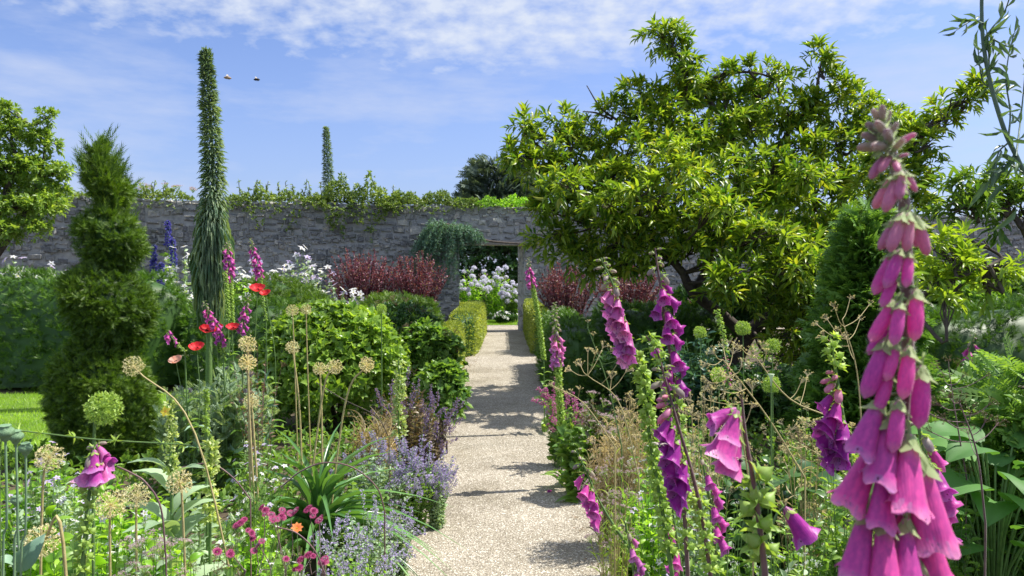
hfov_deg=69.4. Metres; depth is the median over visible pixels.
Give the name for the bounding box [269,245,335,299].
flowering shrub
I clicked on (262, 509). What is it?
astrantia
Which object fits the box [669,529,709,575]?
leafy clump
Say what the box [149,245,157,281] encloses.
delphinium
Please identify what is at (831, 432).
foxglove
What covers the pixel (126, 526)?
leafy clump
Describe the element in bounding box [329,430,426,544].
catmint
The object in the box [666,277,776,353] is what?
leafy shrub
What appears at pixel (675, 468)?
foxglove
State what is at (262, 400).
brown seed stalks
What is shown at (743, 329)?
allium
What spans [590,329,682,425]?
plant
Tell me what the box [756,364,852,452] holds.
dark blue foliage
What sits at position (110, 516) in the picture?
allium
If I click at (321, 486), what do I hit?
strap leaved plant
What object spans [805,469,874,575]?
leafy clump
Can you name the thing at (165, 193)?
wall creeper
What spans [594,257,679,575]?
foxglove
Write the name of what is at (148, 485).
arching stem
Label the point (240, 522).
astrantia
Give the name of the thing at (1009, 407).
fern
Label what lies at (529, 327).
box hedge
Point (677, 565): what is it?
foxglove
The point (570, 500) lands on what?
leaf litter
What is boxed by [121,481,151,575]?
allium
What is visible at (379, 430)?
tawny grass
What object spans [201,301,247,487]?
foxglove
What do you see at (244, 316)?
foxglove
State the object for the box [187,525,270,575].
astrantia leaves
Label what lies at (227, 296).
foxglove
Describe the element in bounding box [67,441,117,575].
foxglove
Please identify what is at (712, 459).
leafy clump
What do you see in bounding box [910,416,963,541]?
foxglove
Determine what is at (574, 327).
yew hedge
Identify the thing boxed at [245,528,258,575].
astrantia
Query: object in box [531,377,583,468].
pink flower clump
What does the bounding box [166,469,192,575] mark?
allium
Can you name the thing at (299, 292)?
leafy shrub
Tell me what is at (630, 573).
path edge plant
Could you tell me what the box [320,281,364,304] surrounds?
flowering shrub
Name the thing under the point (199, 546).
leafy clump
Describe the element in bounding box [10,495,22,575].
poppy pod
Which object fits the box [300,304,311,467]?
allium
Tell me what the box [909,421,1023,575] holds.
leaved plant
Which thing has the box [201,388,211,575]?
mullein
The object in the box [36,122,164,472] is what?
yew topiary
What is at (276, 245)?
stone wall
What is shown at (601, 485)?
feather grass
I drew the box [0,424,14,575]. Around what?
poppy pod
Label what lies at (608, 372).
dry umbel
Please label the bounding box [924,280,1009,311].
leafy shrub
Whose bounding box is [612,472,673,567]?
path edge plant
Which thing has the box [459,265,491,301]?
phlox
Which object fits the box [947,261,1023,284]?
leafy shrub
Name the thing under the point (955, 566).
leafy clump
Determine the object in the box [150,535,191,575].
pale pink sedum
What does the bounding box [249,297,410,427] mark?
leafy shrub
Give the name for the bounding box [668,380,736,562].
seed head clump
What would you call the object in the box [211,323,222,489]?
poppy
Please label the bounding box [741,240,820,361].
leafy shrub
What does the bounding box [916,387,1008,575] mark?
dry umbel
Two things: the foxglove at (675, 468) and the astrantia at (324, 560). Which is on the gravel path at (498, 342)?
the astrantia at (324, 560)
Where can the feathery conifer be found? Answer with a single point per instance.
(850, 264)
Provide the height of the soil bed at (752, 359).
0.087 m
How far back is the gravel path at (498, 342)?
5.04 m
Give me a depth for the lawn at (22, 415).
7.80 m
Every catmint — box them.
[287,517,411,575]
[309,489,415,575]
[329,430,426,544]
[386,434,459,535]
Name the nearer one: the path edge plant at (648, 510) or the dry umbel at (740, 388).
the dry umbel at (740, 388)
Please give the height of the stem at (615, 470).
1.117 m
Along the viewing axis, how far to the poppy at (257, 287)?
5.19 m
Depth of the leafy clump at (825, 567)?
2.42 m
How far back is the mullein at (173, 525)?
2.30 m
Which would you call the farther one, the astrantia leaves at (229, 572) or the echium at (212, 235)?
the echium at (212, 235)
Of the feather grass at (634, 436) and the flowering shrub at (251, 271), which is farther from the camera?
the flowering shrub at (251, 271)
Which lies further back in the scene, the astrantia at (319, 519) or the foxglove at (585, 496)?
the astrantia at (319, 519)
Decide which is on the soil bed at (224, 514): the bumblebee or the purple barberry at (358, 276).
the purple barberry at (358, 276)
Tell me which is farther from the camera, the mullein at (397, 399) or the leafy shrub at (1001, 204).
the leafy shrub at (1001, 204)
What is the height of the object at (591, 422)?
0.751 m
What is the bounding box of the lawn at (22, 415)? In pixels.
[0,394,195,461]
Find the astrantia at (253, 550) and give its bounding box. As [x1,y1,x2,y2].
[250,538,270,573]
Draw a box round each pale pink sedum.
[113,527,170,575]
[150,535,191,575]
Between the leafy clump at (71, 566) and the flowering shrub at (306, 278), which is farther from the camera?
the flowering shrub at (306, 278)
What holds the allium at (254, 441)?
on the soil bed at (224, 514)
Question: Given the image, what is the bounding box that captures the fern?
[928,332,1023,575]
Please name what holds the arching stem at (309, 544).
on the soil bed at (224, 514)
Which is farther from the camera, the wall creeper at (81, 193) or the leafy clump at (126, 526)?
the wall creeper at (81, 193)
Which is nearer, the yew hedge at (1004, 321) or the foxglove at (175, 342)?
the foxglove at (175, 342)
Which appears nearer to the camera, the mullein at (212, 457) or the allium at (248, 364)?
the mullein at (212, 457)
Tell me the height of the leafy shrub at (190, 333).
1.350 m
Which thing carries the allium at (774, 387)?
on the soil bed at (752, 359)
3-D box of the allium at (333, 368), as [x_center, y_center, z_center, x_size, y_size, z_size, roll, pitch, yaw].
[-0.912,0.905,3.510,0.229,1.141,0.077,0,1,-1]
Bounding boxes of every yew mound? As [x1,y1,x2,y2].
[334,289,446,361]
[588,296,732,395]
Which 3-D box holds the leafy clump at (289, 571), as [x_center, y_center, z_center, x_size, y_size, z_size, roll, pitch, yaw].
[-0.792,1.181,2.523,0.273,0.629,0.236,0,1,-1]
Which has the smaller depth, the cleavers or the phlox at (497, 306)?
the cleavers
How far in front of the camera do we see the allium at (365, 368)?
3.50 m
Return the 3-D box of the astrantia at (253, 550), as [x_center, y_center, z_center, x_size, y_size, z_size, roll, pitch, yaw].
[-0.684,1.094,2.019,0.056,0.825,0.024,0,1,-21]
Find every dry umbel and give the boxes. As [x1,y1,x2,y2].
[564,341,639,572]
[585,319,621,515]
[696,339,805,575]
[717,392,757,575]
[732,341,851,434]
[776,430,845,475]
[811,294,873,419]
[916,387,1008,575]
[930,355,990,575]
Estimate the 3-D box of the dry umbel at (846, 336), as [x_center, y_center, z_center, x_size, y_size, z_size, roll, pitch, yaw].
[0.735,0.764,1.719,0.122,1.498,0.325,1,2,40]
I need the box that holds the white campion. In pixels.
[222,441,292,548]
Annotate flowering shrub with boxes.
[0,255,54,277]
[164,245,192,303]
[233,257,291,285]
[233,269,250,302]
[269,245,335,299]
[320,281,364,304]
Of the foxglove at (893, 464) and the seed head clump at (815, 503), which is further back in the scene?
the seed head clump at (815, 503)
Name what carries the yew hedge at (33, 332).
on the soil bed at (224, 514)
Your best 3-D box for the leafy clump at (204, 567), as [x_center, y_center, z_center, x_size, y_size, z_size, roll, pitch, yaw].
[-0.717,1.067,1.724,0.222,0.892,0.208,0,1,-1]
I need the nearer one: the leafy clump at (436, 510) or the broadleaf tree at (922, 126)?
the leafy clump at (436, 510)
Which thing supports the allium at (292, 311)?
on the soil bed at (224, 514)
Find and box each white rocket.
[23,441,64,535]
[48,472,108,573]
[95,510,164,575]
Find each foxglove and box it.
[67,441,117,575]
[164,330,211,495]
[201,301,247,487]
[219,271,238,403]
[222,241,241,405]
[224,296,259,494]
[248,238,289,458]
[524,257,552,431]
[540,302,566,486]
[571,447,649,575]
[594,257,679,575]
[620,522,645,575]
[637,331,719,575]
[647,248,697,575]
[663,508,683,575]
[693,446,731,575]
[701,399,783,575]
[713,308,747,481]
[759,501,820,575]
[811,331,873,542]
[828,104,962,575]
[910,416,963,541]
[955,334,979,419]
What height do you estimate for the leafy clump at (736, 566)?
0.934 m
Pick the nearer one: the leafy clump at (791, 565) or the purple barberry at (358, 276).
the leafy clump at (791, 565)
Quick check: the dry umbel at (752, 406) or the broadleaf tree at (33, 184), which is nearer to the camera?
the dry umbel at (752, 406)
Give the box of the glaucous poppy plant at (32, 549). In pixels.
[4,534,44,575]
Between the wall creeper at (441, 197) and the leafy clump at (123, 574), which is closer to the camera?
the leafy clump at (123, 574)
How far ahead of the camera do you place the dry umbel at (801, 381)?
2.11 m
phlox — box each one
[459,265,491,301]
[477,265,514,319]
[497,283,517,321]
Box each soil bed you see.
[0,356,466,575]
[563,332,874,557]
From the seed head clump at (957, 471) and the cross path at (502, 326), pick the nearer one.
the seed head clump at (957, 471)
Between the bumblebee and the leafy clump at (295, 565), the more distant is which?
the leafy clump at (295, 565)
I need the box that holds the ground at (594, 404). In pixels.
[459,273,791,442]
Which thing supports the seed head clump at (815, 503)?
on the soil bed at (752, 359)
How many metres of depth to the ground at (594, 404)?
8.89 m
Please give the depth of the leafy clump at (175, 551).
2.20 m
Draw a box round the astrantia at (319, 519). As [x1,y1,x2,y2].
[310,513,323,574]
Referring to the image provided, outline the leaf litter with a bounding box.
[376,350,608,572]
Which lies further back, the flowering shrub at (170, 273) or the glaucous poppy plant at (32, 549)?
the flowering shrub at (170, 273)
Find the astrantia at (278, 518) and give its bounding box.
[269,516,285,575]
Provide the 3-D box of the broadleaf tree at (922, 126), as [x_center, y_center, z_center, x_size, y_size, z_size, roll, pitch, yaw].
[3.665,-0.297,6.673,1.415,3.407,0.783,1,1,28]
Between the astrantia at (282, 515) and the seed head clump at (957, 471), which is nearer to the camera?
the astrantia at (282, 515)
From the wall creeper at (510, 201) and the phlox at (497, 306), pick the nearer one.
the wall creeper at (510, 201)
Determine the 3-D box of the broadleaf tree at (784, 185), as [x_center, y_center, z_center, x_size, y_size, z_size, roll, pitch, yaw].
[2.297,-1.060,8.923,5.079,4.847,3.392,0,1,-1]
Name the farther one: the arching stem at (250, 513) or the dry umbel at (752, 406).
the arching stem at (250, 513)
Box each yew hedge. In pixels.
[0,263,192,392]
[533,305,605,405]
[925,287,1023,424]
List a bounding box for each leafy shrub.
[172,291,305,388]
[228,271,337,365]
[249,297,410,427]
[369,295,441,333]
[392,316,469,397]
[407,357,473,453]
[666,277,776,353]
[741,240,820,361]
[899,215,1023,435]
[914,254,944,304]
[917,159,1023,251]
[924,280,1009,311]
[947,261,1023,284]
[1003,277,1023,306]
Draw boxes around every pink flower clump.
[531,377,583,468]
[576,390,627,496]
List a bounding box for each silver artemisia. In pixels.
[149,385,204,506]
[172,360,279,497]
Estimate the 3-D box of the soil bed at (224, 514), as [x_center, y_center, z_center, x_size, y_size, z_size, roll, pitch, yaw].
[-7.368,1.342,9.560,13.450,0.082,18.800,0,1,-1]
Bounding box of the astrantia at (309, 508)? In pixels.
[302,504,318,574]
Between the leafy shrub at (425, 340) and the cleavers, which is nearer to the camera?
the cleavers
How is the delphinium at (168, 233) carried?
on the soil bed at (224, 514)
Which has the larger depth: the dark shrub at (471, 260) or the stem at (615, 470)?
the dark shrub at (471, 260)
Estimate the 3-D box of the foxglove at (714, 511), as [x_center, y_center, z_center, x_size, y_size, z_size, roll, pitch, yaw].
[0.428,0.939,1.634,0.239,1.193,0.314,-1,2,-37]
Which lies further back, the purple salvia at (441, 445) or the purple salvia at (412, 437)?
the purple salvia at (412, 437)
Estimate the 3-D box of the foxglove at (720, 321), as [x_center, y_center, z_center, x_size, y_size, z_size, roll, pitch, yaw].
[1.094,0.795,3.657,0.284,1.393,0.326,1,2,40]
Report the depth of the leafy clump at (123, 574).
1.61 m
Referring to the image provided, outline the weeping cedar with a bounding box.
[405,217,524,290]
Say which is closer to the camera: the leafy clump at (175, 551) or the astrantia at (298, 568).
the astrantia at (298, 568)
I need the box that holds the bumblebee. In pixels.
[653,442,665,447]
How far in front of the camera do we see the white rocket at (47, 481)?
2.98 m
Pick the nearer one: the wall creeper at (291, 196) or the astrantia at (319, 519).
the astrantia at (319, 519)
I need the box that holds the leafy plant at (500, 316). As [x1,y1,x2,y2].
[489,310,517,323]
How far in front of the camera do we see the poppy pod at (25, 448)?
1.25 m
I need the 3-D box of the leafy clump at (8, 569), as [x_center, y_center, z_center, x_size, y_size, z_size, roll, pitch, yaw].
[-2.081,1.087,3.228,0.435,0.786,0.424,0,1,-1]
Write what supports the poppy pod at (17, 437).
on the soil bed at (224, 514)
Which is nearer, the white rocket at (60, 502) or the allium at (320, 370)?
the white rocket at (60, 502)
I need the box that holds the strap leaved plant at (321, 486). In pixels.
[196,422,468,575]
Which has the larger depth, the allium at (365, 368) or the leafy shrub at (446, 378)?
the leafy shrub at (446, 378)
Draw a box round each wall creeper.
[58,189,89,199]
[131,180,196,208]
[225,179,315,230]
[309,170,401,242]
[373,188,483,214]
[472,193,553,211]
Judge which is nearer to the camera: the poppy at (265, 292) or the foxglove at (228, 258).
the poppy at (265, 292)
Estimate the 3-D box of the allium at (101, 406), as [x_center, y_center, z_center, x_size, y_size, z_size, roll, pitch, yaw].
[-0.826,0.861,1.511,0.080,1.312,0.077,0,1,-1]
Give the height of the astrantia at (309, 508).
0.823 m
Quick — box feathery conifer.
[775,196,949,458]
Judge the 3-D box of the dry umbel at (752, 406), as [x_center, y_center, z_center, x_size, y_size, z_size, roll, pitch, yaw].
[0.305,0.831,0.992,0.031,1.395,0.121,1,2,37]
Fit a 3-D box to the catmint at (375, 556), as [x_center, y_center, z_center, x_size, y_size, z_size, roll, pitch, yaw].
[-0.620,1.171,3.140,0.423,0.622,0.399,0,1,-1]
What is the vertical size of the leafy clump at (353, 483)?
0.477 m
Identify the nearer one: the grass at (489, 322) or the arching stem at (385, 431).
the arching stem at (385, 431)
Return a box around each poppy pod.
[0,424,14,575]
[10,429,24,575]
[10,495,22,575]
[18,442,33,575]
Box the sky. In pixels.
[0,0,1023,272]
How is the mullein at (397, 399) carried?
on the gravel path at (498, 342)
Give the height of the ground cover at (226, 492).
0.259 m
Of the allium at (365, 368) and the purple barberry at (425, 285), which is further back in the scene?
the purple barberry at (425, 285)
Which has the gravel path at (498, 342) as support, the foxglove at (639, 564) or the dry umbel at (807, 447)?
the foxglove at (639, 564)
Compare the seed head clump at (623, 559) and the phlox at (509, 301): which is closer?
the seed head clump at (623, 559)
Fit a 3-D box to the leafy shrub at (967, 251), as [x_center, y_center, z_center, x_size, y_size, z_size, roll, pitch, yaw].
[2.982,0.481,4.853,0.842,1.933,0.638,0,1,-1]
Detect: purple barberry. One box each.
[325,248,397,304]
[384,250,449,301]
[536,261,600,316]
[591,265,658,311]
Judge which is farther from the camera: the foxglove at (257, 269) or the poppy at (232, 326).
the foxglove at (257, 269)
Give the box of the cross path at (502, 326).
[487,325,797,328]
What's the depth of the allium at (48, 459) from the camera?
1.90 m
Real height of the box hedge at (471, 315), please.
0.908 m
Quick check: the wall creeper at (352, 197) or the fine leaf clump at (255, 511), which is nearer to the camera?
the fine leaf clump at (255, 511)
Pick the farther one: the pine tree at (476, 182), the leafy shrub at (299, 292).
the pine tree at (476, 182)
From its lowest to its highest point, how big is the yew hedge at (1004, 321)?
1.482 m
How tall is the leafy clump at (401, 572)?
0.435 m
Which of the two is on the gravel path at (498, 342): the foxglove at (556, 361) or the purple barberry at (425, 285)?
the foxglove at (556, 361)
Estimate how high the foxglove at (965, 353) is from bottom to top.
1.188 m
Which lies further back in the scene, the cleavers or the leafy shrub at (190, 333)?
the leafy shrub at (190, 333)
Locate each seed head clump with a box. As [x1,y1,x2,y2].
[581,428,644,575]
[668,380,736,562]
[761,416,841,575]
[927,418,973,567]
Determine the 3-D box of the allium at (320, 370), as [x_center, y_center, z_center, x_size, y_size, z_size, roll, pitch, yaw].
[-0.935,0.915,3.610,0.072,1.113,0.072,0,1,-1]
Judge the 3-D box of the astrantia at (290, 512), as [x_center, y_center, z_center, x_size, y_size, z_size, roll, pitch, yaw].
[-0.694,1.089,2.309,0.064,0.822,0.038,0,1,-19]
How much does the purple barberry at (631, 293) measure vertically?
1.824 m
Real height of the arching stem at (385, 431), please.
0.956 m
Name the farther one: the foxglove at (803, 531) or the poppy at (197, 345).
the poppy at (197, 345)
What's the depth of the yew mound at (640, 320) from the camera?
9.66 m
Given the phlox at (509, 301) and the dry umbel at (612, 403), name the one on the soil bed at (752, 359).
the dry umbel at (612, 403)
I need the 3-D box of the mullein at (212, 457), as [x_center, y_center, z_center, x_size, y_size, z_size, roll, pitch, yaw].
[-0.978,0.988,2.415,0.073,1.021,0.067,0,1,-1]
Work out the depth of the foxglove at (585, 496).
2.00 m
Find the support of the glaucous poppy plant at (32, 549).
on the soil bed at (224, 514)
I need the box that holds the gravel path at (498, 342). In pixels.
[371,329,616,575]
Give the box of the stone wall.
[0,196,1023,330]
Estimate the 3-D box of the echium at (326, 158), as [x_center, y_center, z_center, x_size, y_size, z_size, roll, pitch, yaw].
[-5.938,-2.109,23.901,0.658,6.285,0.664,0,1,-1]
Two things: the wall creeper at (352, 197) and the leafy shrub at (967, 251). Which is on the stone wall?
the wall creeper at (352, 197)
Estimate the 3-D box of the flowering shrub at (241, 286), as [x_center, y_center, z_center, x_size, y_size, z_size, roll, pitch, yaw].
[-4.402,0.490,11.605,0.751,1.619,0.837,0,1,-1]
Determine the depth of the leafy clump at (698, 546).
2.50 m
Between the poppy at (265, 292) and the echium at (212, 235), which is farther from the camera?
the echium at (212, 235)
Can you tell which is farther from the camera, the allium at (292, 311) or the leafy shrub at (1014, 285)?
the leafy shrub at (1014, 285)
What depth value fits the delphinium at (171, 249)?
12.32 m
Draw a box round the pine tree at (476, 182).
[451,147,542,276]
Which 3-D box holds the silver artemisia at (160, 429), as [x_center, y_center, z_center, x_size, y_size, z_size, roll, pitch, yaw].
[-2.208,1.042,4.904,0.371,0.804,0.345,1,2,42]
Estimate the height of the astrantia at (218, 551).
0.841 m
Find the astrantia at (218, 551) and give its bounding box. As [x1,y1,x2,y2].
[212,547,245,575]
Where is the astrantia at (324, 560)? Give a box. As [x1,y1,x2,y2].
[317,555,329,575]
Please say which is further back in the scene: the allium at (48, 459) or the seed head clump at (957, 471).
the seed head clump at (957, 471)
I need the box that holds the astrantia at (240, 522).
[219,517,246,574]
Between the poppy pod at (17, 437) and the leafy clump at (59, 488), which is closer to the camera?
the poppy pod at (17, 437)
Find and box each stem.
[117,466,166,575]
[181,463,251,575]
[277,526,325,575]
[280,462,385,575]
[316,382,389,520]
[549,381,615,575]
[939,0,1023,231]
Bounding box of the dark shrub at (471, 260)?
[459,246,517,313]
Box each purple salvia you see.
[370,367,439,476]
[416,394,464,486]
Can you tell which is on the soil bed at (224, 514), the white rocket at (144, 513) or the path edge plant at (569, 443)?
the white rocket at (144, 513)
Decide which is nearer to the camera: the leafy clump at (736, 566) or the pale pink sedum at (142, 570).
the pale pink sedum at (142, 570)
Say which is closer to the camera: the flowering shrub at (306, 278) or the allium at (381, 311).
the allium at (381, 311)
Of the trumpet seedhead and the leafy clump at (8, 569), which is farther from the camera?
the leafy clump at (8, 569)
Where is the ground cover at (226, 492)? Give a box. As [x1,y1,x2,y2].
[1,334,946,574]
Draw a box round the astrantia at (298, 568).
[282,555,303,575]
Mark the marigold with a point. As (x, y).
(298, 526)
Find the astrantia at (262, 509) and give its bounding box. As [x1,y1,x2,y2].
[258,504,270,575]
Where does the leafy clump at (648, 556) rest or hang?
on the gravel path at (498, 342)
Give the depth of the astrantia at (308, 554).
2.01 m
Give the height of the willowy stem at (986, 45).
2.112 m
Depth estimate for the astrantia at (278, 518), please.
2.21 m
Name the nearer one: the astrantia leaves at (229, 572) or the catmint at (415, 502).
the astrantia leaves at (229, 572)
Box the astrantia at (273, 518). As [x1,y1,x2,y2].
[262,511,285,572]
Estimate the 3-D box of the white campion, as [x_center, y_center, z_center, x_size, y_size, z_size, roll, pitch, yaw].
[-1.134,1.077,3.309,0.302,0.803,0.302,0,1,-1]
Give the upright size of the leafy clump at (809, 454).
0.834 m
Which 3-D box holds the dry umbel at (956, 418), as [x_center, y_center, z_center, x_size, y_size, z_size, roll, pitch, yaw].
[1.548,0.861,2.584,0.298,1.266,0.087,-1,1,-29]
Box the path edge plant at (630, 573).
[607,527,655,575]
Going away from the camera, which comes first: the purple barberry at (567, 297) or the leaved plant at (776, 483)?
the leaved plant at (776, 483)
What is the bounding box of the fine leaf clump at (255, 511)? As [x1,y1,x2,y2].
[213,477,293,575]
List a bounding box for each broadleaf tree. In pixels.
[0,97,78,256]
[493,12,902,371]
[834,64,1006,275]
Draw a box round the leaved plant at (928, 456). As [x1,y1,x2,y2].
[871,437,1023,525]
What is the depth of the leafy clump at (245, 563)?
2.71 m
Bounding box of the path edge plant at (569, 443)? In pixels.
[552,420,608,502]
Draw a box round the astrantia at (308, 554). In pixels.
[297,551,316,575]
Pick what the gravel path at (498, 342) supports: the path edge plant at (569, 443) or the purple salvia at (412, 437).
the path edge plant at (569, 443)
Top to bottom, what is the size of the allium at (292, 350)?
1.223 m
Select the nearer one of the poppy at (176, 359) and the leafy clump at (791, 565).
the leafy clump at (791, 565)
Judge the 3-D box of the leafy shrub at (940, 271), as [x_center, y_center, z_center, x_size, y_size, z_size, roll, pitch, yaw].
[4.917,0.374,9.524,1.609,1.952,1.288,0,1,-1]
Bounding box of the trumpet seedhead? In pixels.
[768,374,773,574]
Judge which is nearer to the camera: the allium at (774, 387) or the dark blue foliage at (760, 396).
the allium at (774, 387)
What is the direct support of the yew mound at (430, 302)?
on the soil bed at (224, 514)
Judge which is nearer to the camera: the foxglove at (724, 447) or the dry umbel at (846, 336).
the foxglove at (724, 447)
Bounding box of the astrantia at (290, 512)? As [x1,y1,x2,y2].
[279,507,297,573]
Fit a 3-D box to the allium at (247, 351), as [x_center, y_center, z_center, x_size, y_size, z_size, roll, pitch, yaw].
[-1.141,0.840,3.209,0.084,1.282,0.084,0,1,-1]
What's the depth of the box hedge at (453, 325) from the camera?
11.47 m
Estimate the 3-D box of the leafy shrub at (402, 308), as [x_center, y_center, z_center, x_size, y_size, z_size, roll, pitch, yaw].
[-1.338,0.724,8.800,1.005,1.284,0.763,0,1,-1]
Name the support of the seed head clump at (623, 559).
on the gravel path at (498, 342)
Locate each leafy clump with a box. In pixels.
[1,449,81,575]
[1,453,107,575]
[22,493,108,575]
[55,480,180,574]
[58,538,97,575]
[65,514,134,575]
[116,521,203,575]
[117,571,133,575]
[152,490,246,575]
[186,558,227,575]
[213,499,287,575]
[260,557,300,575]
[263,547,307,575]
[326,481,392,571]
[370,498,426,575]
[416,454,457,529]
[626,439,699,561]
[627,472,694,575]
[647,398,752,531]
[652,460,734,575]
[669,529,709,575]
[693,477,770,575]
[702,440,823,573]
[752,396,859,543]
[766,487,841,575]
[769,542,820,575]
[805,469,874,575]
[946,462,981,575]
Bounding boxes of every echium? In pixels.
[188,46,234,391]
[321,126,334,201]
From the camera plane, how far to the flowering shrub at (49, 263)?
11.89 m
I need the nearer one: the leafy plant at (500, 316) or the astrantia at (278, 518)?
the astrantia at (278, 518)
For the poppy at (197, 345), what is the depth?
4.80 m
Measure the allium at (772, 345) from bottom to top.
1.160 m
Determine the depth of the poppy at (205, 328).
5.00 m
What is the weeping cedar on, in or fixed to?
on the soil bed at (224, 514)
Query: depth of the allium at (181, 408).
2.30 m
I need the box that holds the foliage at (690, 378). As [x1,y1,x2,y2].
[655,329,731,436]
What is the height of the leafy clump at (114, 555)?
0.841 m
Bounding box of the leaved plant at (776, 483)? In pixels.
[732,459,849,575]
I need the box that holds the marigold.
[291,522,302,575]
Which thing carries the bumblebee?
on the foxglove at (675, 468)
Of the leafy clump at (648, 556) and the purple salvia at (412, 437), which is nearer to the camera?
the leafy clump at (648, 556)
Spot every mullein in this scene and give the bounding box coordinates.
[122,400,231,575]
[200,436,221,575]
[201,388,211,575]
[390,359,408,461]
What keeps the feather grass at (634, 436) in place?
on the soil bed at (752, 359)
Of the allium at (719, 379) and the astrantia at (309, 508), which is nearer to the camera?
the astrantia at (309, 508)
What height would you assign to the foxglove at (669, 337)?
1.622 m
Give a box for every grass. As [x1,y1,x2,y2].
[345,406,408,488]
[487,319,517,324]
[582,416,636,545]
[602,390,658,528]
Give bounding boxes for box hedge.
[443,319,465,368]
[448,300,487,355]
[522,298,548,353]
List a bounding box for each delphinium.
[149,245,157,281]
[157,262,164,285]
[158,220,174,283]
[168,238,177,282]
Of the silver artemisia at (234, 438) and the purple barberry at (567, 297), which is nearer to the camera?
the silver artemisia at (234, 438)
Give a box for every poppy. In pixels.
[164,355,184,499]
[183,341,211,504]
[199,324,223,488]
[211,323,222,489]
[213,323,246,500]
[246,283,272,454]
[258,289,279,487]
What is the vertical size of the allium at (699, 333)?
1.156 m
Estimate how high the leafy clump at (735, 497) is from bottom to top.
0.856 m
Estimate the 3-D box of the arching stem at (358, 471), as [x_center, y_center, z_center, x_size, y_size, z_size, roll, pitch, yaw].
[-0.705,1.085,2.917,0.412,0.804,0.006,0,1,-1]
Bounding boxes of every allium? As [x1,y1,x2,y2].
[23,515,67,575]
[30,444,65,574]
[82,390,124,575]
[95,489,126,575]
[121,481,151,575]
[122,356,229,566]
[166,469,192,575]
[238,335,256,525]
[238,354,256,526]
[242,393,259,519]
[285,304,298,471]
[286,340,304,573]
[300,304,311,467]
[301,359,342,562]
[312,362,327,464]
[325,356,373,554]
[376,304,386,421]
[693,326,706,443]
[710,367,725,485]
[735,321,751,459]
[761,376,780,473]
[764,338,780,474]
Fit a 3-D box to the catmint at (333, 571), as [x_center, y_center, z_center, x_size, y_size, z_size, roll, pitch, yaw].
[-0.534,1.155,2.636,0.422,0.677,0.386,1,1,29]
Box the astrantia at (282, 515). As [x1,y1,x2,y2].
[270,512,286,574]
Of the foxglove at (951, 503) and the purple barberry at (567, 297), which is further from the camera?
the purple barberry at (567, 297)
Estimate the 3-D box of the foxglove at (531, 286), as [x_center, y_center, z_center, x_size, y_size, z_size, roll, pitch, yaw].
[0.281,0.561,7.074,0.287,1.712,0.290,0,1,17]
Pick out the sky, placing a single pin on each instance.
(405, 92)
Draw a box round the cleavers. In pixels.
[0,422,191,575]
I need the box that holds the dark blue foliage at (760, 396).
[694,356,799,431]
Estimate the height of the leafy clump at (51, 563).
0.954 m
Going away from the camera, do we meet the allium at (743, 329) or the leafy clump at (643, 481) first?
the leafy clump at (643, 481)
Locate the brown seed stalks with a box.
[228,341,284,490]

